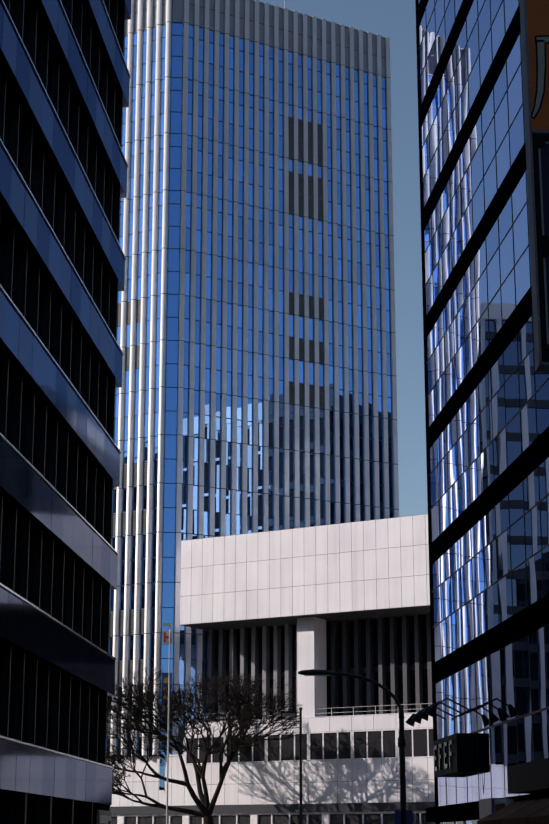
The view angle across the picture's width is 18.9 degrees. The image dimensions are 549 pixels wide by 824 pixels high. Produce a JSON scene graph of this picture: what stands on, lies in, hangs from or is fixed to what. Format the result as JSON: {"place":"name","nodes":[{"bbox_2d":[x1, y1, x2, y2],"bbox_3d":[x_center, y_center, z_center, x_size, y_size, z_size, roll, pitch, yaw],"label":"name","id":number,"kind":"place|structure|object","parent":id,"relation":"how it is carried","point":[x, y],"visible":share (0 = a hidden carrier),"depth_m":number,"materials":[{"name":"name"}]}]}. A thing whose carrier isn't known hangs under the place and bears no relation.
{"place":"outdoors","nodes":[
{"label":"outdoors","id":0,"kind":"place"},
{"bbox_2d":[259,0,427,516],"label":"sky","id":1,"kind":"structure","parent":0,"point":[395,20],"materials":[{"name":"blue"}]},
{"label":"ground","id":2,"kind":"structure","parent":0,"visible":0},
{"bbox_2d":[0,0,130,823],"bbox_3d":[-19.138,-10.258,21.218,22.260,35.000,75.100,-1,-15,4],"label":"building","id":3,"kind":"structure","parent":2,"relation":"on","point":[65,76],"depth_m":46.89,"materials":[{"name":"black glass"}]},
{"bbox_2d":[106,667,303,823],"bbox_3d":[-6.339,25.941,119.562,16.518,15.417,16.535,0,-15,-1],"label":"tree","id":4,"kind":"object","parent":2,"relation":"on","point":[243,717],"visible":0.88,"depth_m":117.34,"materials":[{"name":"brown plant"}]},
{"bbox_2d":[107,514,434,823],"bbox_3d":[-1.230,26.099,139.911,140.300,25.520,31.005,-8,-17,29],"label":"podium","id":5,"kind":"object","parent":2,"relation":"on","point":[286,605],"visible":0.46,"depth_m":122.44,"materials":[{"name":"stone panels"},{"name":"glass"}]},
{"bbox_2d":[106,0,398,789],"bbox_3d":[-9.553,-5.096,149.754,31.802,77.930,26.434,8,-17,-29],"label":"tower","id":6,"kind":"structure","parent":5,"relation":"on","point":[256,342],"depth_m":140.64,"materials":[{"name":"blue glass"}]},
{"bbox_2d":[163,623,412,823],"bbox_3d":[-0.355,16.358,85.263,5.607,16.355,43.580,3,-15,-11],"label":"street lamps","id":7,"kind":"object","parent":2,"relation":"on","point":[403,815],"visible":1,"depth_m":64.95,"materials":[{"name":"black metal"}]},
{"bbox_2d":[406,0,548,823],"bbox_3d":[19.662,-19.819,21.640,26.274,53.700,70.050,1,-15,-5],"label":"building","id":8,"kind":"structure","parent":2,"relation":"on","point":[487,421],"depth_m":43.20,"materials":[{"name":"blue glass"}]},
{"bbox_2d":[519,0,548,371],"bbox_3d":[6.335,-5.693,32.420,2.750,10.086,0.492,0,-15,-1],"label":"blade sign","id":9,"kind":"object","parent":8,"relation":"attached to","point":[534,19],"visible":1,"depth_m":32.03,"materials":[{"name":"grey metal"}]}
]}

